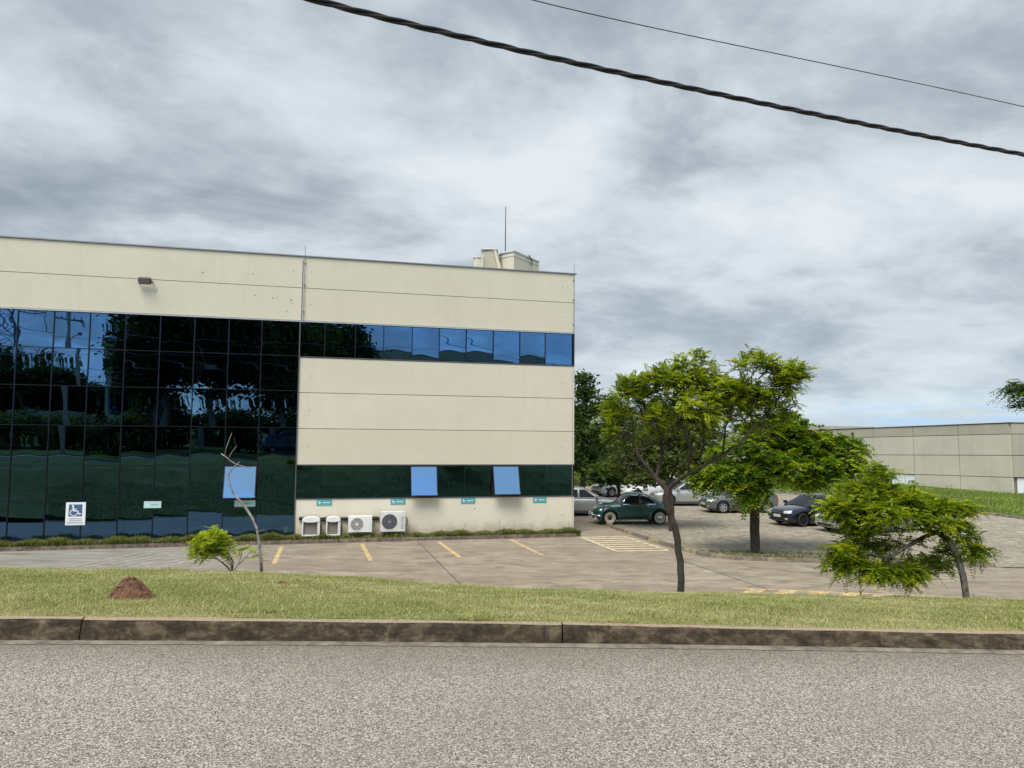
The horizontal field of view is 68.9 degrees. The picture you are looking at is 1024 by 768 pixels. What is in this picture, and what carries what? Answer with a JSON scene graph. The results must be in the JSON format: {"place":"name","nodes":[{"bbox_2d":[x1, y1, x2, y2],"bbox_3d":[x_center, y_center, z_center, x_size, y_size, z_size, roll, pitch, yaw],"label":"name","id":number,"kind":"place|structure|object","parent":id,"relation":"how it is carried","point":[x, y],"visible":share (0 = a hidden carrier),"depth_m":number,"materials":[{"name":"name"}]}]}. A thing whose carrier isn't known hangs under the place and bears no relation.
{"place":"outdoors","nodes":[
{"label":"outdoors","id":0,"kind":"place"},
{"bbox_2d":[0,644,1023,767],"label":"road","id":1,"kind":"structure","parent":0,"point":[189,706],"depth_m":4.51,"materials":[{"name":"asphalt"}]},
{"bbox_2d":[0,615,1023,649],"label":"kerb","id":2,"kind":"structure","parent":1,"relation":"on","point":[19,627],"depth_m":5.88,"materials":[{"name":"concrete"}]},
{"bbox_2d":[0,640,1023,653],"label":"gutter","id":3,"kind":"object","parent":1,"relation":"on","point":[866,649],"visible":1,"depth_m":5.81,"materials":[{"name":"concrete"}]},
{"bbox_2d":[0,515,1023,625],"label":"parking lot","id":4,"kind":"structure","parent":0,"point":[567,562],"depth_m":22.10,"materials":[{"name":"asphalt"}]},
{"bbox_2d":[68,552,202,567],"bbox_3d":[-10.992,5.309,22.458,2.638,0.001,3.189,-1,-4,16],"label":"faded marking","id":5,"kind":"object","parent":4,"relation":"on","point":[139,561],"visible":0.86,"depth_m":22.33,"materials":[{"name":"paint"}]},
{"bbox_2d":[0,235,576,542],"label":"office building","id":6,"kind":"structure","parent":4,"relation":"on","point":[432,394],"depth_m":26.98,"materials":[{"name":"concrete"}]},
{"bbox_2d":[0,425,10,464],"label":"window pane","id":7,"kind":"structure","parent":6,"relation":"in","point":[5,430],"depth_m":24.79,"materials":[{"name":"black glass"}]},
{"bbox_2d":[0,385,13,423],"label":"window pane","id":8,"kind":"structure","parent":6,"relation":"in","point":[6,391],"depth_m":24.87,"materials":[{"name":"black glass"}]},
{"bbox_2d":[0,346,15,383],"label":"window pane","id":9,"kind":"structure","parent":6,"relation":"in","point":[7,354],"depth_m":24.95,"materials":[{"name":"black glass"}]},
{"bbox_2d":[0,309,17,345],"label":"window pane","id":10,"kind":"structure","parent":6,"relation":"in","point":[8,318],"depth_m":25.03,"materials":[{"name":"blue glass"}]},
{"bbox_2d":[7,502,43,538],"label":"window pane","id":11,"kind":"structure","parent":6,"relation":"in","point":[25,519],"depth_m":24.80,"materials":[{"name":"blue glass"}]},
{"bbox_2d":[9,466,45,501],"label":"window pane","id":12,"kind":"structure","parent":6,"relation":"in","point":[27,483],"depth_m":24.88,"materials":[{"name":"green glass"}]},
{"bbox_2d":[11,425,47,464],"bbox_3d":[-16.125,2.044,24.975,1.058,1.328,0.020,2,-4,-14],"label":"window pane","id":13,"kind":"structure","parent":6,"relation":"in","point":[29,442],"depth_m":24.97,"materials":[{"name":"black glass"}]},
{"bbox_2d":[13,385,49,423],"bbox_3d":[-16.112,0.697,25.065,1.058,1.308,0.020,2,-4,-14],"label":"window pane","id":14,"kind":"structure","parent":6,"relation":"in","point":[31,402],"depth_m":25.05,"materials":[{"name":"black glass"}]},
{"bbox_2d":[15,347,51,384],"bbox_3d":[-16.099,-0.610,25.153,1.058,1.248,0.020,2,-4,-14],"label":"window pane","id":15,"kind":"structure","parent":6,"relation":"in","point":[33,364],"depth_m":25.14,"materials":[{"name":"black glass"}]},
{"bbox_2d":[17,310,53,346],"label":"window pane","id":16,"kind":"structure","parent":6,"relation":"in","point":[35,328],"depth_m":25.23,"materials":[{"name":"blue glass"}]},
{"bbox_2d":[44,502,79,538],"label":"window pane","id":17,"kind":"structure","parent":6,"relation":"in","point":[55,512],"depth_m":25.03,"materials":[{"name":"blue glass"}]},
{"bbox_2d":[46,466,82,500],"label":"window pane","id":18,"kind":"structure","parent":6,"relation":"in","point":[64,483],"depth_m":25.14,"materials":[{"name":"green glass"}]},
{"bbox_2d":[48,425,83,464],"bbox_3d":[-15.064,2.073,25.244,1.068,1.328,0.020,2,-4,-14],"label":"window pane","id":19,"kind":"structure","parent":6,"relation":"in","point":[66,443],"depth_m":25.23,"materials":[{"name":"black glass"}]},
{"bbox_2d":[50,386,85,424],"bbox_3d":[-15.051,0.726,25.334,1.068,1.308,0.020,2,-4,-14],"label":"window pane","id":20,"kind":"structure","parent":6,"relation":"in","point":[68,403],"depth_m":25.32,"materials":[{"name":"black glass"}]},
{"bbox_2d":[52,348,87,385],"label":"window pane","id":21,"kind":"structure","parent":6,"relation":"in","point":[69,365],"depth_m":25.41,"materials":[{"name":"blue glass"}]},
{"bbox_2d":[54,312,89,347],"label":"window pane","id":22,"kind":"structure","parent":6,"relation":"in","point":[71,330],"depth_m":25.50,"materials":[{"name":"blue glass"}]},
{"bbox_2d":[65,502,85,524],"bbox_3d":[-14.681,4.363,25.117,0.600,0.760,0.027,2,-4,-14],"label":"accessible parking sign","id":23,"kind":"object","parent":6,"relation":"attached to","point":[75,513],"visible":1,"depth_m":25.11,"materials":[{"name":"metal"}]},
{"bbox_2d":[80,501,116,537],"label":"window pane","id":24,"kind":"structure","parent":6,"relation":"in","point":[101,516],"depth_m":25.35,"materials":[{"name":"blue glass"}]},
{"bbox_2d":[82,466,118,500],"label":"window pane","id":25,"kind":"structure","parent":6,"relation":"in","point":[100,483],"depth_m":25.42,"materials":[{"name":"green glass"}]},
{"bbox_2d":[84,426,120,464],"bbox_3d":[-13.989,2.102,25.516,1.088,1.328,0.020,2,-5,-15],"label":"window pane","id":26,"kind":"structure","parent":6,"relation":"in","point":[102,443],"depth_m":25.51,"materials":[{"name":"black glass"}]},
{"bbox_2d":[86,387,121,424],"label":"window pane","id":27,"kind":"structure","parent":6,"relation":"in","point":[104,404],"depth_m":25.59,"materials":[{"name":"black glass"}]},
{"bbox_2d":[88,349,123,385],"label":"window pane","id":28,"kind":"structure","parent":6,"relation":"in","point":[105,366],"depth_m":25.68,"materials":[{"name":"blue glass"}]},
{"bbox_2d":[90,313,125,349],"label":"window pane","id":29,"kind":"structure","parent":6,"relation":"in","point":[107,331],"depth_m":25.77,"materials":[{"name":"blue glass"}]},
{"bbox_2d":[117,501,151,536],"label":"window pane","id":30,"kind":"structure","parent":6,"relation":"in","point":[134,519],"depth_m":25.60,"materials":[{"name":"blue glass"}]},
{"bbox_2d":[119,466,153,499],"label":"window pane","id":31,"kind":"structure","parent":6,"relation":"in","point":[136,482],"depth_m":25.70,"materials":[{"name":"green glass"}]},
{"bbox_2d":[120,426,155,464],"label":"window pane","id":32,"kind":"structure","parent":6,"relation":"in","point":[137,442],"depth_m":25.78,"materials":[{"name":"black glass"}]},
{"bbox_2d":[122,387,156,425],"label":"window pane","id":33,"kind":"structure","parent":6,"relation":"in","point":[139,404],"depth_m":25.87,"materials":[{"name":"black glass"}]},
{"bbox_2d":[124,351,158,386],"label":"window pane","id":34,"kind":"structure","parent":6,"relation":"in","point":[141,367],"depth_m":25.96,"materials":[{"name":"black glass"}]},
{"bbox_2d":[125,315,159,350],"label":"window pane","id":35,"kind":"structure","parent":6,"relation":"in","point":[142,332],"depth_m":26.04,"materials":[{"name":"black glass"}]},
{"bbox_2d":[152,500,187,535],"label":"window pane","id":36,"kind":"structure","parent":6,"relation":"in","point":[170,519],"depth_m":25.89,"materials":[{"name":"blue glass"}]},
{"bbox_2d":[154,466,188,499],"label":"window pane","id":37,"kind":"structure","parent":6,"relation":"in","point":[171,482],"depth_m":25.97,"materials":[{"name":"green glass"}]},
{"bbox_2d":[155,427,189,464],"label":"window pane","id":38,"kind":"structure","parent":6,"relation":"in","point":[172,443],"depth_m":26.06,"materials":[{"name":"black glass"}]},
{"bbox_2d":[157,388,191,425],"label":"window pane","id":39,"kind":"structure","parent":6,"relation":"in","point":[174,405],"depth_m":26.14,"materials":[{"name":"black glass"}]},
{"bbox_2d":[159,352,192,387],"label":"window pane","id":40,"kind":"structure","parent":6,"relation":"in","point":[175,368],"depth_m":26.23,"materials":[{"name":"black glass"}]},
{"bbox_2d":[160,316,194,351],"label":"window pane","id":41,"kind":"structure","parent":6,"relation":"in","point":[177,333],"depth_m":26.32,"materials":[{"name":"black glass"}]},
{"bbox_2d":[187,500,221,534],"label":"window pane","id":42,"kind":"structure","parent":6,"relation":"in","point":[208,513],"depth_m":26.16,"materials":[{"name":"blue glass"}]},
{"bbox_2d":[189,466,223,499],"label":"window pane","id":43,"kind":"structure","parent":6,"relation":"in","point":[206,482],"depth_m":26.25,"materials":[{"name":"green glass"}]},
{"bbox_2d":[190,427,224,464],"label":"window pane","id":44,"kind":"structure","parent":6,"relation":"in","point":[207,443],"depth_m":26.33,"materials":[{"name":"black glass"}]},
{"bbox_2d":[192,389,225,425],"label":"window pane","id":45,"kind":"structure","parent":6,"relation":"in","point":[208,405],"depth_m":26.42,"materials":[{"name":"black glass"}]},
{"bbox_2d":[193,353,227,388],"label":"window pane","id":46,"kind":"structure","parent":6,"relation":"in","point":[210,369],"depth_m":26.51,"materials":[{"name":"black glass"}]},
{"bbox_2d":[195,318,228,352],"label":"window pane","id":47,"kind":"structure","parent":6,"relation":"in","point":[211,335],"depth_m":26.59,"materials":[{"name":"black glass"}]},
{"bbox_2d":[222,500,255,534],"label":"window pane","id":48,"kind":"structure","parent":6,"relation":"in","point":[236,520],"depth_m":26.42,"materials":[{"name":"blue glass"}]},
{"bbox_2d":[222,466,256,498],"bbox_3d":[-9.599,3.458,26.311,1.090,1.170,0.030,2,-21,-14],"label":"open window","id":49,"kind":"structure","parent":6,"relation":"in","point":[242,479],"depth_m":26.30,"materials":[{"name":"blue glass"}]},
{"bbox_2d":[225,427,257,464],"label":"window pane","id":50,"kind":"structure","parent":6,"relation":"in","point":[245,439],"depth_m":26.61,"materials":[{"name":"black glass"}]},
{"bbox_2d":[226,390,258,426],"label":"window pane","id":51,"kind":"structure","parent":6,"relation":"in","point":[242,405],"depth_m":26.70,"materials":[{"name":"black glass"}]},
{"bbox_2d":[227,354,260,389],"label":"window pane","id":52,"kind":"structure","parent":6,"relation":"in","point":[243,370],"depth_m":26.78,"materials":[{"name":"black glass"}]},
{"bbox_2d":[229,319,261,353],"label":"window pane","id":53,"kind":"structure","parent":6,"relation":"in","point":[244,335],"depth_m":26.87,"materials":[{"name":"black glass"}]},
{"bbox_2d":[256,499,293,533],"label":"window pane","id":54,"kind":"structure","parent":6,"relation":"in","point":[272,515],"depth_m":26.74,"materials":[{"name":"blue glass"}]},
{"bbox_2d":[257,466,294,498],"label":"window pane","id":55,"kind":"structure","parent":6,"relation":"in","point":[274,482],"depth_m":26.82,"materials":[{"name":"green glass"}]},
{"bbox_2d":[258,428,295,464],"bbox_3d":[-8.460,2.250,26.917,1.278,1.328,0.020,2,-4,-14],"label":"window pane","id":56,"kind":"structure","parent":6,"relation":"in","point":[277,446],"depth_m":26.91,"materials":[{"name":"black glass"}]},
{"bbox_2d":[259,390,296,426],"bbox_3d":[-8.447,0.903,27.008,1.278,1.308,0.020,2,-4,-14],"label":"window pane","id":57,"kind":"structure","parent":6,"relation":"in","point":[277,408],"depth_m":26.99,"materials":[{"name":"black glass"}]},
{"bbox_2d":[260,355,297,389],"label":"window pane","id":58,"kind":"structure","parent":6,"relation":"in","point":[277,372],"depth_m":27.09,"materials":[{"name":"black glass"}]},
{"bbox_2d":[262,321,298,354],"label":"window pane","id":59,"kind":"structure","parent":6,"relation":"in","point":[278,338],"depth_m":27.17,"materials":[{"name":"black glass"}]},
{"bbox_2d":[296,466,320,497],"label":"window pane","id":60,"kind":"structure","parent":6,"relation":"in","point":[308,478],"depth_m":27.09,"materials":[{"name":"green glass"}]},
{"bbox_2d":[300,322,324,356],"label":"window pane","id":61,"kind":"structure","parent":6,"relation":"in","point":[312,334],"depth_m":27.45,"materials":[{"name":"black glass"}]},
{"bbox_2d":[321,466,351,497],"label":"window pane","id":62,"kind":"structure","parent":6,"relation":"in","point":[336,481],"depth_m":27.34,"materials":[{"name":"green glass"}]},
{"bbox_2d":[325,324,354,357],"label":"window pane","id":63,"kind":"structure","parent":6,"relation":"in","point":[339,338],"depth_m":27.69,"materials":[{"name":"black glass"}]},
{"bbox_2d":[352,466,379,497],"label":"window pane","id":64,"kind":"structure","parent":6,"relation":"in","point":[366,479],"depth_m":27.60,"materials":[{"name":"green glass"}]},
{"bbox_2d":[355,325,383,358],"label":"window pane","id":65,"kind":"structure","parent":6,"relation":"in","point":[369,339],"depth_m":27.95,"materials":[{"name":"glass"}]},
{"bbox_2d":[381,466,408,496],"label":"window pane","id":66,"kind":"structure","parent":6,"relation":"in","point":[394,479],"depth_m":27.86,"materials":[{"name":"green glass"}]},
{"bbox_2d":[384,326,411,359],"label":"window pane","id":67,"kind":"structure","parent":6,"relation":"in","point":[397,340],"depth_m":28.21,"materials":[{"name":"blue glass"}]},
{"bbox_2d":[410,466,437,495],"bbox_3d":[-3.283,3.626,27.915,1.010,1.145,0.030,2,-21,-14],"label":"open window","id":68,"kind":"structure","parent":6,"relation":"in","point":[424,479],"depth_m":27.91,"materials":[{"name":"blue glass"}]},
{"bbox_2d":[412,327,438,360],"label":"window pane","id":69,"kind":"structure","parent":6,"relation":"in","point":[425,340],"depth_m":28.47,"materials":[{"name":"blue glass"}]},
{"bbox_2d":[437,466,463,496],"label":"window pane","id":70,"kind":"structure","parent":6,"relation":"in","point":[450,478],"depth_m":28.38,"materials":[{"name":"green glass"}]},
{"bbox_2d":[439,329,465,361],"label":"window pane","id":71,"kind":"structure","parent":6,"relation":"in","point":[452,341],"depth_m":28.73,"materials":[{"name":"blue glass"}]},
{"bbox_2d":[465,466,490,495],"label":"window pane","id":72,"kind":"structure","parent":6,"relation":"in","point":[477,478],"depth_m":28.64,"materials":[{"name":"green glass"}]},
{"bbox_2d":[466,330,492,361],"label":"window pane","id":73,"kind":"structure","parent":6,"relation":"in","point":[479,342],"depth_m":28.99,"materials":[{"name":"blue glass"}]},
{"bbox_2d":[473,207,539,270],"bbox_3d":[-0.554,-6.177,35.638,2.454,4.500,3.778,-2,-5,35],"label":"roof stairhead","id":74,"kind":"object","parent":6,"relation":"on","point":[511,259],"visible":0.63,"depth_m":34.65,"materials":[{"name":"concrete"}]},
{"bbox_2d":[494,331,519,362],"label":"window pane","id":75,"kind":"structure","parent":6,"relation":"in","point":[506,344],"depth_m":29.25,"materials":[{"name":"blue glass"}]},
{"bbox_2d":[493,466,520,494],"bbox_3d":[-0.202,3.706,28.673,1.040,1.145,0.030,2,-23,-14],"label":"open window","id":76,"kind":"structure","parent":6,"relation":"in","point":[506,479],"depth_m":28.66,"materials":[{"name":"blue glass"}]},
{"bbox_2d":[519,466,543,495],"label":"window pane","id":77,"kind":"structure","parent":6,"relation":"in","point":[531,477],"depth_m":29.17,"materials":[{"name":"green glass"}]},
{"bbox_2d":[520,332,544,363],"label":"window pane","id":78,"kind":"structure","parent":6,"relation":"in","point":[532,345],"depth_m":29.51,"materials":[{"name":"blue glass"}]},
{"bbox_2d":[545,466,570,494],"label":"window pane","id":79,"kind":"structure","parent":6,"relation":"in","point":[557,478],"depth_m":29.43,"materials":[{"name":"green glass"}]},
{"bbox_2d":[546,333,571,364],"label":"window pane","id":80,"kind":"structure","parent":6,"relation":"in","point":[558,346],"depth_m":29.78,"materials":[{"name":"blue glass"}]},
{"bbox_2d":[0,533,579,551],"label":"planter kerb","id":81,"kind":"structure","parent":4,"relation":"on","point":[120,546],"depth_m":26.14,"materials":[{"name":"concrete"}]},
{"bbox_2d":[601,520,995,566],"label":"island kerb","id":82,"kind":"structure","parent":4,"relation":"on","point":[735,557],"depth_m":23.79,"materials":[{"name":"concrete"}]},
{"bbox_2d":[731,587,1019,599],"bbox_3d":[9.854,5.231,18.276,8.598,0.001,0.670,0,-4,9],"label":"striped marking","id":83,"kind":"object","parent":4,"relation":"on","point":[781,591],"visible":0.32,"depth_m":18.75,"materials":[{"name":"paint"}]},
{"bbox_2d":[0,564,1023,631],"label":"grass bank","id":84,"kind":"structure","parent":0,"point":[341,593],"depth_m":7.44,"materials":[{"name":"plant"}]},
{"bbox_2d":[107,576,156,600],"bbox_3d":[-3.644,1.952,7.122,0.554,0.231,0.454,1,-4,0],"label":"dirt mound","id":85,"kind":"object","parent":84,"relation":"on","point":[128,588],"visible":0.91,"depth_m":7.05,"materials":[{"name":"soil"}]},
{"bbox_2d":[184,525,265,571],"bbox_3d":[-4.191,2.401,10.853,1.244,0.695,0.605,1,-4,0],"label":"bush","id":86,"kind":"object","parent":84,"relation":"on","point":[199,545],"visible":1,"depth_m":10.82,"materials":[{"name":"green plant"}]},
{"bbox_2d":[589,343,820,591],"bbox_3d":[2.830,1.237,11.012,3.424,3.696,1.707,1,-4,0],"label":"young tree","id":87,"kind":"object","parent":84,"relation":"on","point":[740,394],"visible":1,"depth_m":10.95,"materials":[{"name":"green plant"}]},
{"bbox_2d":[591,392,640,458],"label":"tree","id":88,"kind":"object","parent":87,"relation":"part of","point":[605,399],"visible":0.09,"depth_m":49.52,"materials":[{"name":"green plant"}]},
{"bbox_2d":[808,461,1006,597],"bbox_3d":[5.712,2.137,10.865,2.712,2.020,1.705,1,-4,0],"label":"leaning tree","id":89,"kind":"object","parent":84,"relation":"on","point":[871,508],"visible":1,"depth_m":10.78,"materials":[{"name":"green plant"}]},
{"bbox_2d":[988,379,1023,414],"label":"edge tree","id":90,"kind":"object","parent":84,"relation":"on","point":[1017,389],"visible":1,"depth_m":9.50,"materials":[{"name":"green plant"}]},
{"bbox_2d":[0,0,1023,432],"label":"sky","id":91,"kind":"structure","parent":0,"point":[891,264],"materials":[{"name":"grey"}]},
{"bbox_2d":[303,0,1023,156],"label":"twisted power cable","id":92,"kind":"object","parent":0,"point":[417,26],"visible":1,"depth_m":8.99,"materials":[{"name":"rubber"}]},
{"bbox_2d":[533,0,1023,106],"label":"thin wire","id":93,"kind":"object","parent":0,"point":[763,50],"visible":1,"depth_m":13.32,"materials":[{"name":"metal"}]},
{"bbox_2d":[574,486,1023,567],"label":"cobbled lot","id":94,"kind":"structure","parent":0,"point":[702,528],"depth_m":30.11,"materials":[{"name":"stone"}]},
{"bbox_2d":[573,368,615,487],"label":"conifer","id":95,"kind":"object","parent":94,"relation":"on","point":[587,449],"visible":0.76,"depth_m":45.43,"materials":[{"name":"green plant"}]},
{"bbox_2d":[574,486,615,512],"bbox_3d":[3.255,5.704,36.702,4.155,1.386,1.916,1,-4,-1],"label":"parked car","id":96,"kind":"object","parent":94,"relation":"on","point":[586,500],"visible":0.24,"depth_m":35.96,"materials":[{"name":"silver paint"}]},
{"bbox_2d":[578,454,648,497],"bbox_3d":[5.763,5.159,39.743,4.722,2.971,3.573,1,-4,0],"label":"background tree","id":97,"kind":"object","parent":94,"relation":"on","point":[599,476],"visible":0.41,"depth_m":39.27,"materials":[{"name":"green plant"}]},
{"bbox_2d":[588,492,666,524],"bbox_3d":[5.307,5.494,33.260,3.793,1.384,1.693,1,-4,-7],"label":"vintage car","id":98,"kind":"object","parent":94,"relation":"on","point":[633,506],"visible":0.96,"depth_m":32.67,"materials":[{"name":"green paint"}]},
{"bbox_2d":[599,407,724,530],"bbox_3d":[6.440,3.400,31.314,5.726,5.408,3.760,1,-4,0],"label":"olive tree","id":99,"kind":"object","parent":94,"relation":"on","point":[652,455],"visible":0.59,"depth_m":30.70,"materials":[{"name":"green plant"}]},
{"bbox_2d":[649,480,715,503],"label":"parked car","id":100,"kind":"object","parent":94,"relation":"on","point":[680,492],"visible":0.36,"depth_m":41.49,"materials":[{"name":"silver paint"}]},
{"bbox_2d":[699,487,778,512],"bbox_3d":[11.713,5.895,38.698,3.876,1.423,1.916,1,-4,-9],"label":"parked car","id":101,"kind":"object","parent":94,"relation":"on","point":[722,504],"visible":0.46,"depth_m":37.86,"materials":[{"name":"grey paint"}]},
{"bbox_2d":[768,493,828,526],"bbox_3d":[13.486,5.594,33.555,4.016,1.367,1.916,2,-4,-22],"label":"parked car","id":102,"kind":"object","parent":94,"relation":"on","point":[798,509],"visible":0.56,"depth_m":32.64,"materials":[{"name":"blue paint"}]},
{"bbox_2d":[645,535,979,561],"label":"island grass","id":103,"kind":"structure","parent":94,"relation":"on","point":[803,555],"depth_m":24.55,"materials":[{"name":"plant"}]},
{"bbox_2d":[681,410,878,551],"bbox_3d":[9.052,3.212,25.269,6.635,4.860,3.526,1,-4,0],"label":"shade tree","id":104,"kind":"object","parent":103,"relation":"on","point":[809,462],"visible":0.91,"depth_m":24.56,"materials":[{"name":"green plant"}]},
{"bbox_2d":[770,481,1023,516],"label":"field","id":105,"kind":"structure","parent":0,"point":[790,490],"depth_m":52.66,"materials":[{"name":"plant"}]},
{"bbox_2d":[711,422,1023,492],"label":"warehouse","id":106,"kind":"structure","parent":105,"relation":"on","point":[984,456],"depth_m":58.20,"materials":[{"name":"concrete"}]},
{"label":"planter bed","id":107,"kind":"structure","parent":0,"visible":0},
{"bbox_2d":[0,526,580,546],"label":"planter grass","id":108,"kind":"structure","parent":107,"relation":"on","point":[60,541],"depth_m":26.04,"materials":[{"name":"plant"}]},
{"bbox_2d":[348,515,374,533],"bbox_3d":[-5.480,5.105,27.201,0.954,0.620,0.455,2,-4,-14],"label":"air conditioner","id":109,"kind":"object","parent":108,"relation":"on","point":[359,523],"visible":1,"depth_m":26.99,"materials":[{"name":"white metal"}]},
{"bbox_2d":[380,511,407,532],"bbox_3d":[-4.342,5.064,27.478,1.014,0.760,0.485,2,-4,-14],"label":"air conditioner","id":110,"kind":"object","parent":108,"relation":"on","point":[392,521],"visible":1,"depth_m":27.25,"materials":[{"name":"metal"}]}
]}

